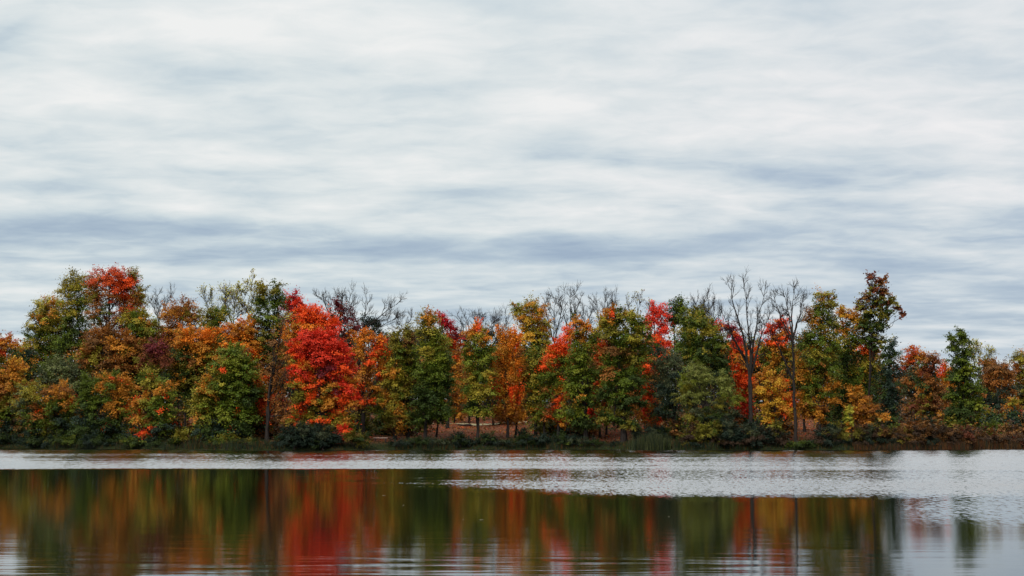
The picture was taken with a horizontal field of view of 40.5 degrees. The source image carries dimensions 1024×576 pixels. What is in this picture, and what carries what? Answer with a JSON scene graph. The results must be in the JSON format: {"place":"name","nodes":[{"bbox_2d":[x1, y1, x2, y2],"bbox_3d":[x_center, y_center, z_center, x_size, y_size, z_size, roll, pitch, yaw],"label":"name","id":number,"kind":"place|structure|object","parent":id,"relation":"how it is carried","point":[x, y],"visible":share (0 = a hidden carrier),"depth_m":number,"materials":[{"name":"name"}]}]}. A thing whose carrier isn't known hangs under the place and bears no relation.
{"place":"outdoors","nodes":[
{"label":"outdoors","id":0,"kind":"place"},
{"bbox_2d":[0,402,1022,450],"bbox_3d":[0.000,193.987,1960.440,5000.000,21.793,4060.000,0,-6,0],"label":"ground","id":1,"kind":"structure","parent":0,"point":[442,435],"depth_m":154.00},
{"bbox_2d":[0,352,36,438],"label":"oak tree","id":2,"kind":"object","parent":1,"relation":"on","point":[7,390],"visible":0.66,"depth_m":162.36,"materials":[{"name":"orange plant"}]},
{"bbox_2d":[0,330,38,410],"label":"maple tree","id":3,"kind":"object","parent":1,"relation":"on","point":[4,347],"visible":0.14,"depth_m":198.45,"materials":[{"name":"orange plant"}]},
{"bbox_2d":[2,344,40,403],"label":"shaded tree","id":4,"kind":"object","parent":1,"relation":"on","point":[28,353],"visible":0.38,"depth_m":173.10,"materials":[{"name":"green plant"}]},
{"bbox_2d":[8,377,53,439],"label":"young tree","id":5,"kind":"object","parent":1,"relation":"on","point":[27,401],"visible":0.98,"depth_m":157.11,"materials":[{"name":"green plant"}]},
{"bbox_2d":[16,432,52,448],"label":"shrub","id":6,"kind":"object","parent":1,"relation":"on","point":[29,442],"visible":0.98,"depth_m":153.71,"materials":[{"name":"green plant"}]},
{"bbox_2d":[13,293,78,398],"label":"oak tree","id":7,"kind":"object","parent":1,"relation":"on","point":[45,316],"visible":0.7,"depth_m":180.82,"materials":[{"name":"green plant"}]},
{"bbox_2d":[35,374,84,438],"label":"young tree","id":8,"kind":"object","parent":1,"relation":"on","point":[61,404],"visible":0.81,"depth_m":156.98,"materials":[{"name":"orange plant"}]},
{"bbox_2d":[34,353,90,403],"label":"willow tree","id":9,"kind":"object","parent":1,"relation":"on","point":[59,368],"visible":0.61,"depth_m":163.09,"materials":[{"name":"green plant"}]},
{"bbox_2d":[44,265,102,417],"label":"oak tree","id":10,"kind":"object","parent":1,"relation":"on","point":[71,313],"visible":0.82,"depth_m":177.48,"materials":[{"name":"green plant"}]},
{"bbox_2d":[61,369,116,439],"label":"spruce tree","id":11,"kind":"object","parent":1,"relation":"on","point":[88,425],"visible":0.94,"depth_m":154.28,"materials":[{"name":"green plant"}]},
{"bbox_2d":[74,433,118,448],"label":"shrub","id":12,"kind":"object","parent":1,"relation":"on","point":[89,441],"visible":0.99,"depth_m":151.08,"materials":[{"name":"green plant"}]},
{"bbox_2d":[73,319,148,412],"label":"beech tree","id":13,"kind":"object","parent":1,"relation":"on","point":[124,348],"visible":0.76,"depth_m":164.25,"materials":[{"name":"orange plant"}]},
{"bbox_2d":[76,262,150,417],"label":"maple tree","id":14,"kind":"object","parent":1,"relation":"on","point":[130,282],"visible":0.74,"depth_m":172.43,"materials":[{"name":"red plant"}]},
{"bbox_2d":[89,364,142,442],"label":"maple tree","id":15,"kind":"object","parent":1,"relation":"on","point":[118,398],"visible":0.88,"depth_m":154.31,"materials":[{"name":"orange plant"}]},
{"bbox_2d":[112,306,166,408],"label":"maple tree","id":16,"kind":"object","parent":1,"relation":"on","point":[141,327],"visible":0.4,"depth_m":167.42,"materials":[{"name":"green plant"}]},
{"bbox_2d":[120,434,162,447],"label":"shrub","id":17,"kind":"object","parent":1,"relation":"on","point":[131,441],"visible":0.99,"depth_m":149.26,"materials":[{"name":"green plant"}]},
{"bbox_2d":[116,365,181,442],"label":"maple tree","id":18,"kind":"object","parent":1,"relation":"on","point":[156,405],"visible":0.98,"depth_m":151.83,"materials":[{"name":"green plant"}]},
{"bbox_2d":[135,332,176,380],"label":"plum tree","id":19,"kind":"object","parent":1,"relation":"on","point":[157,353],"visible":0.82,"depth_m":159.02,"materials":[{"name":"red plant"}]},
{"bbox_2d":[145,281,177,343],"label":"bare tree","id":20,"kind":"object","parent":1,"relation":"on","point":[157,311],"visible":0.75,"depth_m":184.27,"materials":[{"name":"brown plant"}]},
{"bbox_2d":[165,428,189,445],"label":"shrub","id":21,"kind":"object","parent":1,"relation":"on","point":[179,435],"visible":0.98,"depth_m":147.20,"materials":[{"name":"green plant"}]},
{"bbox_2d":[155,292,206,409],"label":"oak tree","id":22,"kind":"object","parent":1,"relation":"on","point":[180,313],"visible":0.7,"depth_m":174.06,"materials":[{"name":"orange plant"}]},
{"bbox_2d":[165,340,204,425],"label":"shaded tree","id":23,"kind":"object","parent":1,"relation":"on","point":[184,374],"visible":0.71,"depth_m":160.47,"materials":[{"name":"orange plant"}]},
{"bbox_2d":[165,320,224,424],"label":"maple tree","id":24,"kind":"object","parent":1,"relation":"on","point":[202,345],"visible":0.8,"depth_m":161.15,"materials":[{"name":"orange plant"}]},
{"bbox_2d":[191,303,232,378],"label":"oak tree","id":25,"kind":"object","parent":1,"relation":"on","point":[213,316],"visible":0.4,"depth_m":170.42,"materials":[{"name":"green plant"}]},
{"bbox_2d":[197,282,238,404],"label":"ash tree","id":26,"kind":"object","parent":1,"relation":"on","point":[210,295],"visible":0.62,"depth_m":181.05,"materials":[{"name":"green plant"}]},
{"bbox_2d":[184,339,268,441],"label":"maple tree","id":27,"kind":"object","parent":1,"relation":"on","point":[227,388],"visible":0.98,"depth_m":145.80,"materials":[{"name":"green plant"}]},
{"bbox_2d":[218,282,250,344],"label":"ash tree","id":28,"kind":"object","parent":1,"relation":"on","point":[234,302],"visible":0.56,"depth_m":180.18,"materials":[{"name":"green plant"}]},
{"bbox_2d":[214,313,269,382],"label":"maple tree","id":29,"kind":"object","parent":1,"relation":"on","point":[243,330],"visible":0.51,"depth_m":161.46,"materials":[{"name":"orange plant"}]},
{"bbox_2d":[225,268,271,344],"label":"ash tree","id":30,"kind":"object","parent":1,"relation":"on","point":[244,292],"visible":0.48,"depth_m":175.36,"materials":[{"name":"green plant"}]},
{"bbox_2d":[243,373,285,438],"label":"maple tree","id":31,"kind":"object","parent":1,"relation":"on","point":[261,405],"visible":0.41,"depth_m":148.35,"materials":[{"name":"orange plant"}]},
{"bbox_2d":[250,278,290,406],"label":"oak tree","id":32,"kind":"object","parent":1,"relation":"on","point":[277,298],"visible":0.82,"depth_m":162.33,"materials":[{"name":"green plant"}]},
{"bbox_2d":[255,310,299,439],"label":"oak tree","id":33,"kind":"object","parent":1,"relation":"on","point":[273,343],"visible":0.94,"depth_m":146.29,"materials":[{"name":"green plant"}]},
{"bbox_2d":[263,346,296,413],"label":"shaded tree","id":34,"kind":"object","parent":1,"relation":"on","point":[279,375],"visible":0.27,"depth_m":161.69,"materials":[{"name":"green plant"}]},
{"bbox_2d":[278,285,308,410],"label":"maple tree","id":35,"kind":"object","parent":1,"relation":"on","point":[293,301],"visible":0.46,"depth_m":167.93,"materials":[{"name":"red plant"}]},
{"bbox_2d":[270,419,319,449],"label":"shrub","id":36,"kind":"object","parent":1,"relation":"on","point":[299,437],"visible":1,"depth_m":139.25,"materials":[{"name":"green plant"}]},
{"bbox_2d":[279,301,343,365],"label":"maple tree","id":37,"kind":"object","parent":1,"relation":"on","point":[313,316],"visible":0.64,"depth_m":157.13,"materials":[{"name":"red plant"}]},
{"bbox_2d":[279,325,363,434],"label":"maple tree","id":38,"kind":"object","parent":1,"relation":"on","point":[325,359],"visible":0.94,"depth_m":144.84,"materials":[{"name":"red plant"}]},
{"bbox_2d":[306,420,344,449],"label":"shrub","id":39,"kind":"object","parent":1,"relation":"on","point":[327,438],"visible":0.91,"depth_m":140.00,"materials":[{"name":"green plant"}]},
{"bbox_2d":[326,293,368,406],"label":"bare tree","id":40,"kind":"object","parent":1,"relation":"on","point":[342,311],"visible":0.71,"depth_m":171.09,"materials":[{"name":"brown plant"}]},
{"bbox_2d":[342,427,373,448],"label":"shrub","id":41,"kind":"object","parent":1,"relation":"on","point":[353,437],"visible":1,"depth_m":141.13,"materials":[{"name":"green plant"}]},
{"bbox_2d":[346,326,391,435],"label":"maple tree","id":42,"kind":"object","parent":1,"relation":"on","point":[364,374],"visible":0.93,"depth_m":154.50,"materials":[{"name":"orange plant"}]},
{"bbox_2d":[338,280,406,398],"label":"bare tree","id":43,"kind":"object","parent":1,"relation":"on","point":[380,321],"visible":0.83,"depth_m":174.76,"materials":[{"name":"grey plant"}]},
{"bbox_2d":[356,312,389,414],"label":"bare tree","id":44,"kind":"object","parent":1,"relation":"on","point":[372,328],"visible":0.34,"depth_m":178.08,"materials":[{"name":"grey plant"}]},
{"bbox_2d":[372,324,412,439],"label":"maple tree","id":45,"kind":"object","parent":1,"relation":"on","point":[391,374],"visible":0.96,"depth_m":153.59,"materials":[{"name":"green plant"}]},
{"bbox_2d":[387,322,427,439],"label":"maple tree","id":46,"kind":"object","parent":1,"relation":"on","point":[408,341],"visible":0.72,"depth_m":154.12,"materials":[{"name":"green plant"}]},
{"bbox_2d":[400,304,460,437],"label":"maple tree","id":47,"kind":"object","parent":1,"relation":"on","point":[436,366],"visible":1,"depth_m":151.78,"materials":[{"name":"green plant"}]},
{"bbox_2d":[431,309,469,428],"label":"maple tree","id":48,"kind":"object","parent":1,"relation":"on","point":[447,323],"visible":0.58,"depth_m":173.85,"materials":[{"name":"red plant"}]},
{"bbox_2d":[447,428,471,446],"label":"shrub","id":49,"kind":"object","parent":1,"relation":"on","point":[458,439],"visible":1,"depth_m":147.63,"materials":[{"name":"green plant"}]},
{"bbox_2d":[444,343,478,422],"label":"shaded tree","id":50,"kind":"object","parent":1,"relation":"on","point":[459,416],"visible":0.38,"depth_m":186.25,"materials":[{"name":"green plant"}]},
{"bbox_2d":[454,317,501,440],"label":"maple tree","id":51,"kind":"object","parent":1,"relation":"on","point":[478,338],"visible":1,"depth_m":153.59,"materials":[{"name":"green plant"}]},
{"bbox_2d":[487,322,528,437],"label":"maple tree","id":52,"kind":"object","parent":1,"relation":"on","point":[509,380],"visible":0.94,"depth_m":156.03,"materials":[{"name":"orange plant"}]},
{"bbox_2d":[0,435,1019,450],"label":"bank grass","id":53,"kind":"structure","parent":1,"relation":"on","point":[230,444],"depth_m":145.55,"materials":[{"name":"green plant"}]},
{"bbox_2d":[0,329,1021,415],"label":"background wood","id":54,"kind":"object","parent":1,"relation":"on","point":[757,401],"visible":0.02,"depth_m":212.57,"materials":[{"name":"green plant"}]},
{"bbox_2d":[0,401,1023,440],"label":"undergrowth","id":55,"kind":"object","parent":1,"relation":"on","point":[1015,417],"visible":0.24,"depth_m":158.62,"materials":[{"name":"green plant"}]},
{"bbox_2d":[504,345,534,437],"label":"shaded tree","id":56,"kind":"object","parent":1,"relation":"on","point":[521,349],"visible":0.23,"depth_m":158.44,"materials":[{"name":"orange plant"}]},
{"bbox_2d":[511,426,540,445],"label":"shrub","id":57,"kind":"object","parent":1,"relation":"on","point":[523,438],"visible":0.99,"depth_m":148.87,"materials":[{"name":"green plant"}]},
{"bbox_2d":[119,416,942,443],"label":"fallen leaves","id":58,"kind":"object","parent":1,"relation":"on","point":[616,431],"visible":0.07,"depth_m":168.22,"materials":[{"name":"brown plant"}]},
{"bbox_2d":[506,290,556,435],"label":"maple tree","id":59,"kind":"object","parent":1,"relation":"on","point":[539,331],"visible":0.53,"depth_m":165.33,"materials":[{"name":"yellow plant"}]},
{"bbox_2d":[520,343,550,436],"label":"shaded tree","id":60,"kind":"object","parent":1,"relation":"on","point":[535,362],"visible":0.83,"depth_m":157.12,"materials":[{"name":"green plant"}]},
{"bbox_2d":[529,322,574,436],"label":"maple tree","id":61,"kind":"object","parent":1,"relation":"on","point":[550,373],"visible":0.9,"depth_m":155.56,"materials":[{"name":"red plant"}]},
{"bbox_2d":[539,293,570,406],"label":"bare tree","id":62,"kind":"object","parent":1,"relation":"on","point":[554,314],"visible":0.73,"depth_m":177.90,"materials":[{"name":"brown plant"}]},
{"bbox_2d":[545,280,584,407],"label":"bare tree","id":63,"kind":"object","parent":1,"relation":"on","point":[570,308],"visible":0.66,"depth_m":181.34,"materials":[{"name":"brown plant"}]},
{"bbox_2d":[551,304,604,440],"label":"maple tree","id":64,"kind":"object","parent":1,"relation":"on","point":[581,356],"visible":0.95,"depth_m":152.50,"materials":[{"name":"green plant"}]},
{"bbox_2d":[154,323,1022,393],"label":"distant wood","id":65,"kind":"object","parent":1,"relation":"on","point":[420,339],"visible":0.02,"depth_m":352.98,"materials":[{"name":"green plant"}]},
{"bbox_2d":[586,323,620,437],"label":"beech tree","id":66,"kind":"object","parent":1,"relation":"on","point":[597,363],"visible":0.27,"depth_m":158.44,"materials":[{"name":"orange plant"}]},
{"bbox_2d":[585,302,659,441],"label":"maple tree","id":67,"kind":"object","parent":1,"relation":"on","point":[617,348],"visible":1,"depth_m":150.15,"materials":[{"name":"green plant"}]},
{"bbox_2d":[632,354,663,426],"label":"maple tree","id":68,"kind":"object","parent":1,"relation":"on","point":[643,415],"visible":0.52,"depth_m":159.00,"materials":[{"name":"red plant"}]},
{"bbox_2d":[628,421,672,440],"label":"shrub","id":69,"kind":"object","parent":1,"relation":"on","point":[655,429],"visible":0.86,"depth_m":149.42,"materials":[{"name":"green plant"}]},
{"bbox_2d":[628,431,680,449],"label":"cattail reeds","id":70,"kind":"object","parent":1,"relation":"on","point":[648,443],"visible":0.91,"depth_m":144.88,"materials":[{"name":"green plant"}]},
{"bbox_2d":[643,299,679,359],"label":"maple tree","id":71,"kind":"object","parent":1,"relation":"on","point":[657,311],"visible":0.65,"depth_m":170.99,"materials":[{"name":"red plant"}]},
{"bbox_2d":[643,346,689,437],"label":"willow tree","id":72,"kind":"object","parent":1,"relation":"on","point":[666,387],"visible":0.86,"depth_m":152.38,"materials":[{"name":"green plant"}]},
{"bbox_2d":[663,292,709,408],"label":"oak tree","id":73,"kind":"object","parent":1,"relation":"on","point":[678,308],"visible":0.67,"depth_m":172.91,"materials":[{"name":"green plant"}]},
{"bbox_2d":[678,420,714,447],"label":"shrub","id":74,"kind":"object","parent":1,"relation":"on","point":[695,436],"visible":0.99,"depth_m":143.98,"materials":[{"name":"green plant"}]},
{"bbox_2d":[670,307,739,429],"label":"maple tree","id":75,"kind":"object","parent":1,"relation":"on","point":[695,348],"visible":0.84,"depth_m":156.32,"materials":[{"name":"green plant"}]},
{"bbox_2d":[669,360,746,437],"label":"willow tree","id":76,"kind":"object","parent":1,"relation":"on","point":[707,415],"visible":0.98,"depth_m":147.83,"materials":[{"name":"green plant"}]},
{"bbox_2d":[700,416,726,444],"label":"shrub","id":77,"kind":"object","parent":1,"relation":"on","point":[716,431],"visible":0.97,"depth_m":144.36,"materials":[{"name":"green plant"}]},
{"bbox_2d":[716,419,749,447],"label":"shrub","id":78,"kind":"object","parent":1,"relation":"on","point":[728,434],"visible":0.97,"depth_m":143.90,"materials":[{"name":"green plant"}]},
{"bbox_2d":[713,317,763,423],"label":"maple tree","id":79,"kind":"object","parent":1,"relation":"on","point":[742,369],"visible":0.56,"depth_m":163.63,"materials":[{"name":"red plant"}]},
{"bbox_2d":[715,266,775,424],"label":"bare tree","id":80,"kind":"object","parent":1,"relation":"on","point":[749,366],"visible":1,"depth_m":149.00,"materials":[{"name":"brown plant"}]},
{"bbox_2d":[738,421,775,448],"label":"shrub","id":81,"kind":"object","parent":1,"relation":"on","point":[759,436],"visible":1,"depth_m":142.96,"materials":[{"name":"green plant"}]},
{"bbox_2d":[752,365,801,424],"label":"maple tree","id":82,"kind":"object","parent":1,"relation":"on","point":[773,394],"visible":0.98,"depth_m":149.48,"materials":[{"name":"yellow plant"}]},
{"bbox_2d":[755,316,801,418],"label":"maple tree","id":83,"kind":"object","parent":1,"relation":"on","point":[774,357],"visible":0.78,"depth_m":159.25,"materials":[{"name":"orange plant"}]},
{"bbox_2d":[766,418,790,446],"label":"shrub","id":84,"kind":"object","parent":1,"relation":"on","point":[780,437],"visible":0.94,"depth_m":143.71,"materials":[{"name":"green plant"}]},
{"bbox_2d":[754,279,810,441],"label":"bare tree","id":85,"kind":"object","parent":1,"relation":"on","point":[792,336],"visible":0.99,"depth_m":149.06,"materials":[{"name":"brown plant"}]},
{"bbox_2d":[788,285,848,431],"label":"maple tree","id":86,"kind":"object","parent":1,"relation":"on","point":[812,388],"visible":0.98,"depth_m":151.08,"materials":[{"name":"green plant"}]},
{"bbox_2d":[808,422,842,446],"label":"shrub","id":87,"kind":"object","parent":1,"relation":"on","point":[824,435],"visible":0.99,"depth_m":143.77,"materials":[{"name":"green plant"}]},
{"bbox_2d":[830,304,880,429],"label":"maple tree","id":88,"kind":"object","parent":1,"relation":"on","point":[853,372],"visible":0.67,"depth_m":157.36,"materials":[{"name":"green plant"}]},
{"bbox_2d":[848,421,883,445],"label":"shrub","id":89,"kind":"object","parent":1,"relation":"on","point":[856,435],"visible":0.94,"depth_m":145.88,"materials":[{"name":"green plant"}]},
{"bbox_2d":[842,383,891,436],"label":"young tree","id":90,"kind":"object","parent":1,"relation":"on","point":[867,411],"visible":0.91,"depth_m":148.54,"materials":[{"name":"orange plant"}]},
{"bbox_2d":[852,269,906,401],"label":"oak tree","id":91,"kind":"object","parent":1,"relation":"on","point":[876,304],"visible":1,"depth_m":156.44,"materials":[{"name":"green plant"}]},
{"bbox_2d":[867,334,910,429],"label":"spruce tree","id":92,"kind":"object","parent":1,"relation":"on","point":[889,388],"visible":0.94,"depth_m":153.60,"materials":[{"name":"green plant"}]},
{"bbox_2d":[873,423,907,445],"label":"shrub","id":93,"kind":"object","parent":1,"relation":"on","point":[892,436],"visible":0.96,"depth_m":145.77,"materials":[{"name":"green plant"}]},
{"bbox_2d":[894,344,929,402],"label":"maple tree","id":94,"kind":"object","parent":1,"relation":"on","point":[915,355],"visible":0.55,"depth_m":209.26,"materials":[{"name":"orange plant"}]},
{"bbox_2d":[894,419,930,447],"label":"shrub","id":95,"kind":"object","parent":1,"relation":"on","point":[914,435],"visible":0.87,"depth_m":147.21,"materials":[{"name":"brown plant"}]},
{"bbox_2d":[900,350,949,421],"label":"oak tree","id":96,"kind":"object","parent":1,"relation":"on","point":[931,394],"visible":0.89,"depth_m":172.64,"materials":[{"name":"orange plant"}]},
{"bbox_2d":[917,421,953,445],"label":"shrub","id":97,"kind":"object","parent":1,"relation":"on","point":[935,433],"visible":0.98,"depth_m":147.44,"materials":[{"name":"brown plant"}]},
{"bbox_2d":[851,436,1023,449],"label":"brown reeds","id":98,"kind":"object","parent":1,"relation":"on","point":[982,444],"visible":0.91,"depth_m":146.96,"materials":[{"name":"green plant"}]},
{"bbox_2d":[935,359,956,408],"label":"maple tree","id":99,"kind":"object","parent":1,"relation":"on","point":[945,402],"visible":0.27,"depth_m":199.27,"materials":[{"name":"red plant"}]},
{"bbox_2d":[943,425,976,446],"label":"shrub","id":100,"kind":"object","parent":1,"relation":"on","point":[965,435],"visible":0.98,"depth_m":147.46,"materials":[{"name":"brown plant"}]},
{"bbox_2d":[941,326,988,428],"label":"poplar tree","id":101,"kind":"object","parent":1,"relation":"on","point":[967,404],"visible":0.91,"depth_m":162.70,"materials":[{"name":"green plant"}]},
{"bbox_2d":[969,337,998,382],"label":"ash tree","id":102,"kind":"object","parent":1,"relation":"on","point":[991,349],"visible":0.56,"depth_m":219.60,"materials":[{"name":"green plant"}]},
{"bbox_2d":[972,351,1001,406],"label":"oak tree","id":103,"kind":"object","parent":1,"relation":"on","point":[985,362],"visible":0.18,"depth_m":209.22,"materials":[{"name":"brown plant"}]},
{"bbox_2d":[980,356,1020,412],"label":"oak tree","id":104,"kind":"object","parent":1,"relation":"on","point":[991,382],"visible":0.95,"depth_m":196.99,"materials":[{"name":"orange plant"}]},
{"bbox_2d":[1004,345,1023,410],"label":"oak tree","id":105,"kind":"object","parent":1,"relation":"on","point":[1018,358],"visible":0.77,"depth_m":205.40,"materials":[{"name":"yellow plant"}]},
{"bbox_2d":[0,448,1023,575],"bbox_3d":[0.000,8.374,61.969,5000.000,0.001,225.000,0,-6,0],"label":"water","id":106,"kind":"structure","parent":0,"point":[540,512],"depth_m":33.96,"materials":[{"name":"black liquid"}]},
{"bbox_2d":[0,0,1023,400],"label":"sky","id":107,"kind":"structure","parent":0,"point":[450,155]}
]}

